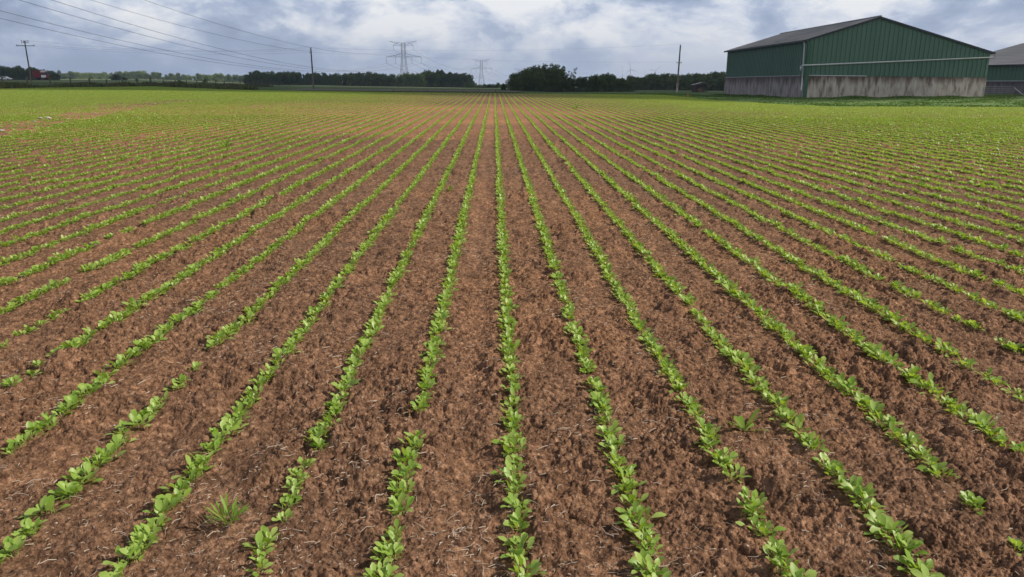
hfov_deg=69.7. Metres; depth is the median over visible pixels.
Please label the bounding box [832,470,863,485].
crop seedling
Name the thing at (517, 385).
crop seedling
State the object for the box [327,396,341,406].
crop seedling
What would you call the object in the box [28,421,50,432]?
crop seedling
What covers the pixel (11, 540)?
crop seedling
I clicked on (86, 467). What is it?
crop seedling
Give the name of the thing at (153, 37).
power cable
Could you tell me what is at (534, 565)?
crop seedling
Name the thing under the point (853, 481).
crop seedling
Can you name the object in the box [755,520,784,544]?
crop seedling
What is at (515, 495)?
crop seedling
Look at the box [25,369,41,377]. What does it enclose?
crop seedling
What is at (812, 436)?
crop seedling
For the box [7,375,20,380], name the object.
crop seedling
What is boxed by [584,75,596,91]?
tree
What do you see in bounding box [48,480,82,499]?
crop seedling
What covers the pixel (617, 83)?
tree
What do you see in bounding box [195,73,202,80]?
tree
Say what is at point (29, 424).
crop seedling
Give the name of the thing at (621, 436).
crop seedling
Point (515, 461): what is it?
crop seedling
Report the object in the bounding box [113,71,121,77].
tree
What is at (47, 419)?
crop seedling
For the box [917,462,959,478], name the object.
crop seedling
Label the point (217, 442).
crop seedling
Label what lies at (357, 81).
tree
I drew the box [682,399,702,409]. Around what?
crop seedling
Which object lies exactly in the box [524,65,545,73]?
tree
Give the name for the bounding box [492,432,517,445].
crop seedling
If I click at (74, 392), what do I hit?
crop seedling
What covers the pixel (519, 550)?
crop seedling
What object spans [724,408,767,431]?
weed
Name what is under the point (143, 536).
crop seedling
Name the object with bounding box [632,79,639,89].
tree
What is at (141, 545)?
crop seedling
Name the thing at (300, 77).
tree
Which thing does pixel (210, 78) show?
tree
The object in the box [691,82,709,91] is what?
shelter
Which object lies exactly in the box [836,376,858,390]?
crop seedling
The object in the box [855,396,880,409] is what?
crop seedling
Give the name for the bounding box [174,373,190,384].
crop seedling
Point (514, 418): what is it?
crop seedling
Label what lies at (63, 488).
crop seedling
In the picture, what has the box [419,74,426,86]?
tree
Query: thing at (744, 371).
crop seedling
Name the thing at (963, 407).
crop seedling
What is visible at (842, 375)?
crop seedling
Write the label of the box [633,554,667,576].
crop seedling
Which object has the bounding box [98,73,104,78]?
tree
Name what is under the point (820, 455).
crop seedling
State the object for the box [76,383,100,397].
crop seedling
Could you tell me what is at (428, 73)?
tree
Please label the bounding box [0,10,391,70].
power cable
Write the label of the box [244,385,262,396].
crop seedling
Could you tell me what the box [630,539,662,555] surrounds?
crop seedling
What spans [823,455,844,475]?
crop seedling
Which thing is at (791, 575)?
crop seedling
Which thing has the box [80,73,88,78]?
tree
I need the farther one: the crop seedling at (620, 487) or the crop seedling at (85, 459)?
the crop seedling at (85, 459)
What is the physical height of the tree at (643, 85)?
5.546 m
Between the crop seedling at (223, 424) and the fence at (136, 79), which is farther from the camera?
the fence at (136, 79)
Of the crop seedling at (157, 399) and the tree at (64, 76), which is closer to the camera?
the crop seedling at (157, 399)
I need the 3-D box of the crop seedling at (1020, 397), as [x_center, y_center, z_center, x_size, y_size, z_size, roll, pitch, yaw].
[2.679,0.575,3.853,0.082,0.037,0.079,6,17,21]
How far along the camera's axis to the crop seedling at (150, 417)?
3.57 m
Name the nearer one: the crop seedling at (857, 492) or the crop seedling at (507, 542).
the crop seedling at (507, 542)
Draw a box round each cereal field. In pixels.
[60,79,233,82]
[291,85,509,88]
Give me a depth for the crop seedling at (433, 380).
3.97 m
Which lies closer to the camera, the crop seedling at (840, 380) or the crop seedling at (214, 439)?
the crop seedling at (214, 439)
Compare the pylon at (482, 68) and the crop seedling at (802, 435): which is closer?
the crop seedling at (802, 435)
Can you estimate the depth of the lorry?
245.34 m
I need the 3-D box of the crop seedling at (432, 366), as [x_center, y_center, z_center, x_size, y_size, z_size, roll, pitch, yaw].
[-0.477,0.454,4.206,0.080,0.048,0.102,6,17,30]
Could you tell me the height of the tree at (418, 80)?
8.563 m
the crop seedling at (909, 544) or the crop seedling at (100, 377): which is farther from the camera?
the crop seedling at (100, 377)
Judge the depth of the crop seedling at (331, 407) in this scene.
3.69 m
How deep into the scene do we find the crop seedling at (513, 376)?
3.98 m
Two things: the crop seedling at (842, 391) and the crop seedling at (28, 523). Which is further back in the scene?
the crop seedling at (842, 391)
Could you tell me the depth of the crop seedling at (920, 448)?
3.25 m
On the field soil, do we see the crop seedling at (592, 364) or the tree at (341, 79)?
the crop seedling at (592, 364)
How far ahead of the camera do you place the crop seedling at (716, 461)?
3.18 m
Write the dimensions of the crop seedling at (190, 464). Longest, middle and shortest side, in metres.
0.150 x 0.125 x 0.081 m
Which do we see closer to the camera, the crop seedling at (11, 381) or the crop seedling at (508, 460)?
the crop seedling at (508, 460)
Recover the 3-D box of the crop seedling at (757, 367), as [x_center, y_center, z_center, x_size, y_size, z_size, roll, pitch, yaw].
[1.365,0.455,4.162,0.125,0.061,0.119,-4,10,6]
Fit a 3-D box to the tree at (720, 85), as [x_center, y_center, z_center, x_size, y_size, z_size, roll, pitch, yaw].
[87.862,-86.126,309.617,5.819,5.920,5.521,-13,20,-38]
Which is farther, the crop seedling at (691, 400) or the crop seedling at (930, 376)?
the crop seedling at (930, 376)
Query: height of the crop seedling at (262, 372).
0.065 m
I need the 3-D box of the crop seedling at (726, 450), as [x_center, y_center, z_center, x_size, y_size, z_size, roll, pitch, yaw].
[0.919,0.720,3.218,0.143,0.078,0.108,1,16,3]
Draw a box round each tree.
[0,66,9,79]
[6,66,13,79]
[14,65,22,79]
[22,68,32,79]
[31,67,37,79]
[54,73,60,79]
[61,73,68,78]
[67,71,75,78]
[74,72,80,78]
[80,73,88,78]
[88,73,95,78]
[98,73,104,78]
[109,74,120,79]
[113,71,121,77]
[127,72,132,78]
[134,72,143,78]
[143,73,150,78]
[151,72,155,79]
[156,73,162,79]
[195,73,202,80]
[207,74,212,81]
[214,73,223,81]
[226,74,231,81]
[232,74,238,82]
[238,75,245,82]
[243,74,248,83]
[248,70,258,83]
[258,72,267,84]
[265,71,272,84]
[270,73,279,84]
[277,71,286,84]
[277,72,282,84]
[283,70,290,84]
[286,74,292,84]
[289,71,298,84]
[297,73,301,84]
[301,74,306,84]
[305,72,309,84]
[308,73,312,84]
[316,73,322,84]
[323,75,329,84]
[327,74,333,85]
[334,76,339,85]
[336,74,343,85]
[342,73,352,85]
[349,73,356,85]
[354,71,362,85]
[361,73,364,85]
[363,72,371,85]
[371,74,377,85]
[377,73,384,85]
[383,75,391,86]
[391,74,395,86]
[392,76,399,86]
[396,74,403,86]
[403,71,408,86]
[407,74,413,86]
[408,73,417,86]
[414,73,421,86]
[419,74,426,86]
[422,73,429,86]
[423,69,431,86]
[429,71,441,86]
[441,73,447,86]
[445,73,453,87]
[451,73,458,87]
[456,73,460,87]
[459,73,470,87]
[466,82,474,87]
[505,72,519,88]
[508,78,520,90]
[511,77,525,90]
[514,68,530,77]
[515,75,527,90]
[522,72,535,90]
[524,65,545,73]
[526,65,542,72]
[530,63,563,91]
[532,72,549,91]
[546,64,567,78]
[549,74,563,91]
[561,79,573,91]
[562,67,576,87]
[566,78,578,91]
[575,76,583,91]
[579,76,588,91]
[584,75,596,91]
[592,74,600,91]
[596,74,608,91]
[605,72,610,91]
[606,74,616,91]
[613,78,627,91]
[620,80,629,91]
[627,84,635,91]
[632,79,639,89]
[636,77,650,89]
[647,77,653,89]
[650,73,660,83]
[651,80,656,89]
[655,78,660,89]
[659,80,664,89]
[661,72,668,80]
[663,79,674,89]
[678,78,690,89]
[684,79,693,89]
[687,73,701,79]
[702,73,711,79]
[705,80,717,90]
[712,71,719,79]
[714,77,723,90]
[718,71,724,90]
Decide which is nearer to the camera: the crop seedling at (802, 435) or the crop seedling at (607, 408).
the crop seedling at (802, 435)
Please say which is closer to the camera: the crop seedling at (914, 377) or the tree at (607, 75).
the crop seedling at (914, 377)
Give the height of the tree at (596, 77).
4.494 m
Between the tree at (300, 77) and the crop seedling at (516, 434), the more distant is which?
the tree at (300, 77)
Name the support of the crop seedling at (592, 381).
on the field soil
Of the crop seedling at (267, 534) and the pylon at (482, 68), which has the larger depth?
the pylon at (482, 68)
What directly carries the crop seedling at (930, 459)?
on the field soil
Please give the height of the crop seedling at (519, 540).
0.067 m
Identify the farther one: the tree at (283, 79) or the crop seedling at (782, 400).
the tree at (283, 79)
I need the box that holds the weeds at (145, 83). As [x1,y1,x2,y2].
[0,81,272,89]
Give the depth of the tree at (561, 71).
185.22 m
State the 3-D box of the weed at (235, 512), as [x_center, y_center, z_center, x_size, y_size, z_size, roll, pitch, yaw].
[-1.072,0.837,2.764,0.184,0.104,0.163,0,16,-1]
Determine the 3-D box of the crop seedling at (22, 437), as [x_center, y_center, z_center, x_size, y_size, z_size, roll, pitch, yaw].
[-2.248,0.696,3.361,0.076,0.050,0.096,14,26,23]
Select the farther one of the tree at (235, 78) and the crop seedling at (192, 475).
the tree at (235, 78)
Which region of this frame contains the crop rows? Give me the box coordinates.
[0,86,1023,576]
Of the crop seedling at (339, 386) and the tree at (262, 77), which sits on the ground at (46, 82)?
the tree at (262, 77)
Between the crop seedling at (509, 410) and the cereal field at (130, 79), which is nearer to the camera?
the crop seedling at (509, 410)
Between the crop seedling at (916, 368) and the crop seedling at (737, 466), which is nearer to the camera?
the crop seedling at (737, 466)
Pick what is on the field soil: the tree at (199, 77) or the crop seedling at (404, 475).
the crop seedling at (404, 475)
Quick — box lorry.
[32,70,49,79]
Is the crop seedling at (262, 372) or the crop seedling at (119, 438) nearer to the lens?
the crop seedling at (119, 438)
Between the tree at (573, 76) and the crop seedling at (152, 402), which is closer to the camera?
the crop seedling at (152, 402)
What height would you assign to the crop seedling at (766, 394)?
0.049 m
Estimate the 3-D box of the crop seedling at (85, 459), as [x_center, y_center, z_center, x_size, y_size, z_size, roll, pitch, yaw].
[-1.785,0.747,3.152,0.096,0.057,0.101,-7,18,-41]
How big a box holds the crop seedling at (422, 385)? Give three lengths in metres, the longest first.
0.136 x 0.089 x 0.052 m
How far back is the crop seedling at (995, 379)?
4.05 m
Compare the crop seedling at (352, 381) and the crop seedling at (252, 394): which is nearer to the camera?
the crop seedling at (252, 394)
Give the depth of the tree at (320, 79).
413.89 m
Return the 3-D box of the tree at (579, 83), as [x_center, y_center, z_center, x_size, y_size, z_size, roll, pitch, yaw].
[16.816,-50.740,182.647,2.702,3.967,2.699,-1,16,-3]
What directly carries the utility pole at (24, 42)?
on the ground at (46, 82)
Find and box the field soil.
[0,88,1023,576]
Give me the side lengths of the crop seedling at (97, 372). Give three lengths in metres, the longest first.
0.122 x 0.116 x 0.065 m
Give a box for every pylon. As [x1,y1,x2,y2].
[386,41,419,72]
[471,59,491,84]
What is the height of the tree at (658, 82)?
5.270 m
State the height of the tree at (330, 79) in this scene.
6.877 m
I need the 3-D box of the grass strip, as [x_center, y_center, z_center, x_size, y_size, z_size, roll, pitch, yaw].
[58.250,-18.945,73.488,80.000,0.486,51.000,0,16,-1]
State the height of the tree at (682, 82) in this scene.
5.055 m
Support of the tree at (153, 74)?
on the ground at (46, 82)
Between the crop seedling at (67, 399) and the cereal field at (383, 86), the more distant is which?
the cereal field at (383, 86)
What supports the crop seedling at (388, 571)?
on the field soil
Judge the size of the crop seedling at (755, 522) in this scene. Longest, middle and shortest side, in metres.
0.145 x 0.120 x 0.078 m
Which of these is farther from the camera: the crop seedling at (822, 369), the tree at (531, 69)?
the tree at (531, 69)
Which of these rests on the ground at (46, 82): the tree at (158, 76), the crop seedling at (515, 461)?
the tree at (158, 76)
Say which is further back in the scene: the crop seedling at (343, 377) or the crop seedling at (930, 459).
the crop seedling at (343, 377)
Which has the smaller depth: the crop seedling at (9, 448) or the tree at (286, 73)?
the crop seedling at (9, 448)
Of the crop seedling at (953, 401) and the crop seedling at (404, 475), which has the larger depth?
the crop seedling at (953, 401)
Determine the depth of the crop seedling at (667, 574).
2.44 m
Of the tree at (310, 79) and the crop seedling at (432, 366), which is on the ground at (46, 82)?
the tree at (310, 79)
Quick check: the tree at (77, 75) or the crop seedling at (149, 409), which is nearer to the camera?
the crop seedling at (149, 409)
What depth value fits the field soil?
4.34 m
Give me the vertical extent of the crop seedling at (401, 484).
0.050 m
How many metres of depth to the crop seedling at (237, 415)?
3.60 m
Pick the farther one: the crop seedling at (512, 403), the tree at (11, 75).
the tree at (11, 75)
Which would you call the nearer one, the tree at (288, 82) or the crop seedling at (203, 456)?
the crop seedling at (203, 456)
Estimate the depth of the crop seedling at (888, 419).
3.54 m
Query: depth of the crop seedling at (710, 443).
3.33 m
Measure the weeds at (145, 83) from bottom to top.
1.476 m
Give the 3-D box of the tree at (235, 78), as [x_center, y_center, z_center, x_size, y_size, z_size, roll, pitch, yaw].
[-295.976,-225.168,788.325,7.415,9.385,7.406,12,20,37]
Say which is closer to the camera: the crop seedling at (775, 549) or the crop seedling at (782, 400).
the crop seedling at (775, 549)
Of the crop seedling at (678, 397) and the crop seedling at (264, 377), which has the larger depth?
the crop seedling at (264, 377)
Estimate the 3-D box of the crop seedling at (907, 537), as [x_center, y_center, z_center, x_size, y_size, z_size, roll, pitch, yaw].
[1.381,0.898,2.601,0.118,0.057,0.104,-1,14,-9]
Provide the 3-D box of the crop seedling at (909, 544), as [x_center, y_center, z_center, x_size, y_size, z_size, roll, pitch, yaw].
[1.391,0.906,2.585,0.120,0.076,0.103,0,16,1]
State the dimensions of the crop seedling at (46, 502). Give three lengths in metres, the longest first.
0.182 x 0.119 x 0.070 m
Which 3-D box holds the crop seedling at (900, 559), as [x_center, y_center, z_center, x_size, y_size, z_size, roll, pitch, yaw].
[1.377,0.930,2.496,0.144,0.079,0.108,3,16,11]
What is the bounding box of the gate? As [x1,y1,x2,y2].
[984,86,1022,94]
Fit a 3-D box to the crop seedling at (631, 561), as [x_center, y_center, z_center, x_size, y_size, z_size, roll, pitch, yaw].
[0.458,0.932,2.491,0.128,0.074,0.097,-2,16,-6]
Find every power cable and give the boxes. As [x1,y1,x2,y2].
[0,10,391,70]
[0,18,382,70]
[20,0,400,70]
[52,0,410,70]
[92,0,391,53]
[145,0,410,53]
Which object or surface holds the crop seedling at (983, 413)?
on the field soil
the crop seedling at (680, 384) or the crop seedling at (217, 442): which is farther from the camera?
the crop seedling at (680, 384)
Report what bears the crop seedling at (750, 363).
on the field soil
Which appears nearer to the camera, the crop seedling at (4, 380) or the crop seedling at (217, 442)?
the crop seedling at (217, 442)
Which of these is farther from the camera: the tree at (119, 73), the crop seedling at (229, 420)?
the tree at (119, 73)
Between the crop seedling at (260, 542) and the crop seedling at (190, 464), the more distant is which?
the crop seedling at (190, 464)
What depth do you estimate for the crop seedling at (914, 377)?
4.08 m
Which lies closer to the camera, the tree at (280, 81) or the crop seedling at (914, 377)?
the crop seedling at (914, 377)
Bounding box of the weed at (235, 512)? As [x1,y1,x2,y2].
[202,492,249,525]
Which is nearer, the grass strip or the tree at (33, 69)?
the grass strip
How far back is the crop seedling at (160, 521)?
2.75 m
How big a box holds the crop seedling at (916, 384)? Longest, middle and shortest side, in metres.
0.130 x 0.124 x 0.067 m
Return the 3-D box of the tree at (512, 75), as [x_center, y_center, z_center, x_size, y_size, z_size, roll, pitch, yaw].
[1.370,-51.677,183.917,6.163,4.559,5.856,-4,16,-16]
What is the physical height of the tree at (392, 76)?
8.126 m
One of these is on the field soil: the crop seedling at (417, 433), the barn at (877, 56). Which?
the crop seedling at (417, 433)
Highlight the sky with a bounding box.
[0,0,1023,84]
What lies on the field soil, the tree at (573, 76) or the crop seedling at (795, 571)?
the crop seedling at (795, 571)
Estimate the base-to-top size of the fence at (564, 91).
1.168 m
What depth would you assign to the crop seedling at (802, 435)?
3.42 m
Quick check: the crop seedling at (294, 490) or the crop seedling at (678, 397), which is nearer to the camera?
the crop seedling at (294, 490)
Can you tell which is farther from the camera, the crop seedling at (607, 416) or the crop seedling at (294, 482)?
the crop seedling at (607, 416)
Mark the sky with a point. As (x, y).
(519, 34)
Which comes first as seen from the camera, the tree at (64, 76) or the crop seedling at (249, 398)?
the crop seedling at (249, 398)
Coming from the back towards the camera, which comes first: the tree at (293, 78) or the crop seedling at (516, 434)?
the tree at (293, 78)
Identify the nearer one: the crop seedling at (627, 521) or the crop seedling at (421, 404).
the crop seedling at (627, 521)
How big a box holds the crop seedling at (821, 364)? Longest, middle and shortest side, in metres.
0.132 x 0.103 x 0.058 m
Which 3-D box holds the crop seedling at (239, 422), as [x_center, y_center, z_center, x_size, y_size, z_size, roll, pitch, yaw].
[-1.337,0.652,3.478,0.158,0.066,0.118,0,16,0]
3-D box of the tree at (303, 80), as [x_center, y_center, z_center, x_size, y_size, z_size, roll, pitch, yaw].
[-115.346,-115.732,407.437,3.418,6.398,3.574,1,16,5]
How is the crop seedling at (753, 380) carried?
on the field soil
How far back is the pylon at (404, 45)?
779.26 m
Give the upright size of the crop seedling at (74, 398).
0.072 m
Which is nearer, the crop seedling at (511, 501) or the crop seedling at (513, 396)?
the crop seedling at (511, 501)
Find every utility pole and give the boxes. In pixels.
[16,40,34,81]
[310,48,314,88]
[676,44,681,91]
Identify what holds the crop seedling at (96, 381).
on the field soil
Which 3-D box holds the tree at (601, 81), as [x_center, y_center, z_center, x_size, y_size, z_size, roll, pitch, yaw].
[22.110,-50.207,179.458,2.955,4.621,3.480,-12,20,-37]
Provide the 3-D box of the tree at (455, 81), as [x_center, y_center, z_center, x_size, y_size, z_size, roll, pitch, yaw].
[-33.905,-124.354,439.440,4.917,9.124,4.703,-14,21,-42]
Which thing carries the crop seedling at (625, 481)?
on the field soil
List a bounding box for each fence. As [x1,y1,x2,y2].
[1,77,278,86]
[527,88,673,92]
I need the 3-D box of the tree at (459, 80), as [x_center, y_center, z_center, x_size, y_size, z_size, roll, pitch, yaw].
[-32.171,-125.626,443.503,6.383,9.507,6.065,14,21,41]
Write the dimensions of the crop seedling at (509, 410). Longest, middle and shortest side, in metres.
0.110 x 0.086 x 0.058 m
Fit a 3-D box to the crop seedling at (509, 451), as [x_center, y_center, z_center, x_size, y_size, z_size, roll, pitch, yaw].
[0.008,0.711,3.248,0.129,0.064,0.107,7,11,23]
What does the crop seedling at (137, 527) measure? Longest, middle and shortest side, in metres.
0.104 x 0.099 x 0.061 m
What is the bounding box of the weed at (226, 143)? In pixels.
[217,138,234,148]
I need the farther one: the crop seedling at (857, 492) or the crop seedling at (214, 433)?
the crop seedling at (214, 433)
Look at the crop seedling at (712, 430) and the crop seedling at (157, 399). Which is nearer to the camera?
the crop seedling at (712, 430)
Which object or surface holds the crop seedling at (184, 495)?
on the field soil
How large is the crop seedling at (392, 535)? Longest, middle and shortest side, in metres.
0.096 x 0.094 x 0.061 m
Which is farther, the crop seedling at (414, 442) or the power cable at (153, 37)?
the power cable at (153, 37)
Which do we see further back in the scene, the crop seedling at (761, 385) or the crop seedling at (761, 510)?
the crop seedling at (761, 385)
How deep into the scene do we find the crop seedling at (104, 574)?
2.43 m
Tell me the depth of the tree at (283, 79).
417.43 m
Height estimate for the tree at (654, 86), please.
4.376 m
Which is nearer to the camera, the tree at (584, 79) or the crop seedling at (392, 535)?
the crop seedling at (392, 535)
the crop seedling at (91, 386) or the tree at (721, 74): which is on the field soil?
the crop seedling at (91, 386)
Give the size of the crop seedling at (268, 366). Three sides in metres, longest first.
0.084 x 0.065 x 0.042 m
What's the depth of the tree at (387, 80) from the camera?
440.98 m
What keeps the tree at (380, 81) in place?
on the ground at (46, 82)
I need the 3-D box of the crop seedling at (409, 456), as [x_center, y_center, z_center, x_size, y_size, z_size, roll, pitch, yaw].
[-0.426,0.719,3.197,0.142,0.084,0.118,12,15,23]
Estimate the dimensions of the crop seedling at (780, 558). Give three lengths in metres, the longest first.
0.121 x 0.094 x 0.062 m
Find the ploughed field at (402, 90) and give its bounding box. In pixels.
[284,88,521,91]
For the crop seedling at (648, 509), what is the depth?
2.82 m
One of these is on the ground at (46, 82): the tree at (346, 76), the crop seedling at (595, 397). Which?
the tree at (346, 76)
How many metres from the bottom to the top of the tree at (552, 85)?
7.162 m
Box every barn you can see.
[724,15,995,97]
[984,43,1023,94]
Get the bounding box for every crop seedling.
[0,378,10,386]
[0,536,21,549]
[0,536,25,558]
[0,552,7,565]
[1,441,24,454]
[2,378,21,386]
[6,431,32,445]
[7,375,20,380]
[9,519,42,538]
[14,421,44,438]
[17,495,70,519]
[17,517,47,538]
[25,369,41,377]
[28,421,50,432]
[35,412,56,429]
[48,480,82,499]
[51,400,71,417]
[52,481,83,500]
[54,468,102,490]
[57,394,79,412]
[62,461,98,480]
[63,387,85,402]
[63,395,80,410]
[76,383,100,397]
[79,379,104,391]
[82,453,107,468]
[86,377,114,385]
[90,451,114,465]
[92,368,118,379]
[92,375,110,382]
[96,444,125,463]
[99,571,117,576]
[102,442,121,452]
[102,545,141,569]
[104,420,132,435]
[105,434,136,448]
[108,562,126,576]
[114,409,149,428]
[125,539,153,560]
[126,531,159,548]
[129,413,154,424]
[130,524,158,544]
[137,410,156,417]
[140,398,164,411]
[140,514,170,532]
[142,404,159,416]
[142,497,176,519]
[152,490,182,509]
[153,390,167,406]
[159,477,188,493]
[162,487,191,501]
[163,378,185,389]
[171,454,214,479]
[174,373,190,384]
[180,468,203,484]
[189,450,213,474]
[191,454,209,469]
[194,439,222,453]
[209,420,239,434]
[210,434,224,449]
[212,431,231,440]
[217,420,248,434]
[221,416,242,423]
[224,402,248,418]
[225,410,249,420]
[235,394,260,405]
[237,397,257,409]
[243,531,274,561]
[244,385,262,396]
[244,391,258,401]
[245,551,272,576]
[248,376,264,386]
[254,525,279,547]
[257,375,271,382]
[260,369,275,378]
[265,363,279,371]
[272,508,293,522]
[273,493,301,509]
[281,478,304,490]
[283,485,301,501]
[286,470,309,482]
[288,467,302,478]
[297,456,315,468]
[303,431,321,443]
[306,423,329,436]
[309,436,327,451]
[316,421,333,431]
[318,415,340,424]
[323,394,347,406]
[323,406,341,415]
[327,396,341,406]
[329,402,342,412]
[330,389,348,399]
[331,382,352,390]
[338,379,358,386]
[341,374,360,385]
[343,365,357,375]
[361,563,403,576]
[363,557,398,576]
[370,542,403,563]
[373,541,401,559]
[377,529,401,554]
[383,518,405,547]
[386,492,414,512]
[386,499,412,516]
[387,478,414,495]
[388,465,416,482]
[391,448,417,464]
[391,459,416,475]
[391,481,411,499]
[397,436,423,449]
[399,446,421,468]
[404,429,425,438]
[410,401,426,412]
[415,392,428,404]
[416,391,431,400]
[416,395,429,406]
[417,383,434,393]
[419,367,437,376]
[419,376,436,388]
[420,363,435,369]
[421,377,434,383]
[491,455,524,476]
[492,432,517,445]
[495,467,526,486]
[498,532,534,548]
[499,363,519,375]
[499,387,524,400]
[499,410,524,425]
[500,397,519,406]
[500,405,519,418]
[500,492,531,511]
[500,533,534,557]
[501,358,516,363]
[501,380,519,390]
[501,445,522,460]
[502,414,521,426]
[503,437,526,456]
[503,507,528,525]
[504,480,522,493]
[505,373,524,381]
[505,422,520,431]
[505,492,531,508]
[506,544,527,564]
[507,382,519,392]
[509,428,523,442]
[509,517,529,537]
[509,554,546,576]
[510,453,524,465]
[518,573,527,576]
[578,362,596,374]
[581,360,595,368]
[581,376,600,384]
[587,379,603,391]
[589,381,606,391]
[589,392,607,404]
[590,391,608,405]
[593,402,613,413]
[593,410,615,424]
[595,425,616,435]
[596,420,624,435]
[597,397,609,406]
[598,434,624,450]
[603,434,626,446]
[604,445,624,458]
[604,452,626,470]
[608,459,636,470]
[611,467,646,494]
[612,480,637,493]
[615,500,665,522]
[615,505,646,523]
[616,466,636,479]
[619,489,648,505]
[620,514,654,538]
[628,553,666,574]
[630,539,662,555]
[631,548,664,575]
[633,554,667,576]
[634,526,659,554]
[641,571,671,576]
[657,362,676,374]
[658,366,679,376]
[665,371,682,381]
[669,373,684,384]
[669,379,686,392]
[673,379,688,389]
[673,391,693,401]
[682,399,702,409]
[683,392,700,408]
[685,404,705,418]
[693,415,716,431]
[694,426,720,444]
[699,425,720,440]
[699,436,720,449]
[703,447,735,460]
[709,450,737,464]
[712,455,733,466]
[720,463,751,482]
[733,356,753,372]
[736,495,763,512]
[736,514,786,535]
[739,486,766,506]
[740,363,755,375]
[741,364,764,373]
[742,370,764,383]
[742,375,768,384]
[742,506,765,519]
[750,380,775,393]
[752,383,769,392]
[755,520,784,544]
[760,390,781,397]
[762,391,777,403]
[763,545,798,566]
[765,536,786,554]
[765,547,798,575]
[769,393,788,407]
[769,409,794,420]
[776,403,795,412]
[779,407,803,422]
[780,414,810,433]
[781,566,809,576]
[790,562,816,576]
[794,432,813,440]
[798,431,824,447]
[801,437,829,451]
[812,452,840,467]
[816,362,835,375]
[816,365,837,377]
[823,374,837,382]
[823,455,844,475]
[823,463,849,475]
[828,372,851,391]
[832,375,863,391]
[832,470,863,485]
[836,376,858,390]
[838,475,856,490]
[839,386,859,395]
[839,476,876,497]
[845,485,875,505]
[853,391,872,407]
[854,491,885,512]
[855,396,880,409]
[860,400,884,415]
[863,509,904,536]
[863,514,912,538]
[865,410,903,426]
[869,407,883,419]
[877,414,904,429]
[880,530,923,553]
[885,421,906,439]
[885,533,928,555]
[893,548,944,576]
[897,364,921,375]
[899,431,919,444]
[900,368,920,379]
[901,435,924,449]
[901,552,934,574]
[902,372,924,381]
[905,445,928,459]
[907,378,928,388]
[908,372,943,389]
[909,447,931,456]
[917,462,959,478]
[920,379,950,395]
[921,453,940,467]
[935,394,957,405]
[943,397,968,409]
[943,404,968,416]
[953,409,973,419]
[958,490,982,514]
[960,491,987,509]
[963,414,999,429]
[968,411,990,421]
[972,419,996,431]
[973,367,993,379]
[977,427,1009,437]
[982,376,1009,385]
[989,429,1014,446]
[1001,385,1023,393]
[1007,536,1023,556]
[1012,394,1023,401]
[1012,441,1023,453]
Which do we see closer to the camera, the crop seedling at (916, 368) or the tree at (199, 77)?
the crop seedling at (916, 368)
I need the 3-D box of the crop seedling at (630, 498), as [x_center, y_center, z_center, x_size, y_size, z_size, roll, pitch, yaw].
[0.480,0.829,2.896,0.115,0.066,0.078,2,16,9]
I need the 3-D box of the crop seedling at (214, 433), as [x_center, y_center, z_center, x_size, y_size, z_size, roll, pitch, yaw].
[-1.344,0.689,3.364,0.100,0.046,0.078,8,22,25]
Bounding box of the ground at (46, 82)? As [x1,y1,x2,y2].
[0,80,724,95]
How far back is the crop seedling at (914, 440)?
3.33 m
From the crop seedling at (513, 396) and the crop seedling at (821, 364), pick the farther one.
the crop seedling at (821, 364)
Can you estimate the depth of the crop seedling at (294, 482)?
2.99 m
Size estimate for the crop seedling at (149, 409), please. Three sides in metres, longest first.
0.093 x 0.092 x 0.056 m
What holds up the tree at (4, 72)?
on the ground at (46, 82)
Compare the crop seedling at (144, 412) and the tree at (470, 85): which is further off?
the tree at (470, 85)
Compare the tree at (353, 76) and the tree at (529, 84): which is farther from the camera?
the tree at (353, 76)
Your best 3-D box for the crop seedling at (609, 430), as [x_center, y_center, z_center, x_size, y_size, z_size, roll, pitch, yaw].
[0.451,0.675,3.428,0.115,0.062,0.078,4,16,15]
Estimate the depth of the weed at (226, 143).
17.23 m
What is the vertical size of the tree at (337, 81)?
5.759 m
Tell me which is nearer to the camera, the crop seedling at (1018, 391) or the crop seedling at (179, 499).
the crop seedling at (179, 499)
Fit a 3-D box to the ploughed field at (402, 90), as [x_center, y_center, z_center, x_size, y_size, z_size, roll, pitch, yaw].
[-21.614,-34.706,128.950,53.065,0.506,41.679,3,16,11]
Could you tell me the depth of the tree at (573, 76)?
180.53 m
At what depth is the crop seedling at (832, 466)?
3.11 m
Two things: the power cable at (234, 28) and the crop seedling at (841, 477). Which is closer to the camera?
the crop seedling at (841, 477)
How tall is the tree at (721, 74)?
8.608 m
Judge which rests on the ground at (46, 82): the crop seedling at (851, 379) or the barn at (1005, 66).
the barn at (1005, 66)
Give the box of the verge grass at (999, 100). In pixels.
[275,90,1023,106]
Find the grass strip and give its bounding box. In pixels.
[665,94,1023,106]
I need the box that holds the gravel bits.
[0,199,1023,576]
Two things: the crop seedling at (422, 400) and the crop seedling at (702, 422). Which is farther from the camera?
the crop seedling at (422, 400)
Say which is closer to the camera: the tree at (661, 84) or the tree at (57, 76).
the tree at (661, 84)
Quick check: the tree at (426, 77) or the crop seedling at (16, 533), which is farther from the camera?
the tree at (426, 77)
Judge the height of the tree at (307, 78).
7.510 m
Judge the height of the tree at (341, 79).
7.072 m
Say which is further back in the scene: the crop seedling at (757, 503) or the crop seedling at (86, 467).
the crop seedling at (86, 467)
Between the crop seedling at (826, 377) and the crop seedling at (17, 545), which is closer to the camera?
the crop seedling at (17, 545)
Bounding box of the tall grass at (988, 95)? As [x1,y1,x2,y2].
[713,93,1023,98]
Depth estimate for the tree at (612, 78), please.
184.46 m
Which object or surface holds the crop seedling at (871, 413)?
on the field soil
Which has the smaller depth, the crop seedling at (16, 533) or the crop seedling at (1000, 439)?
the crop seedling at (16, 533)

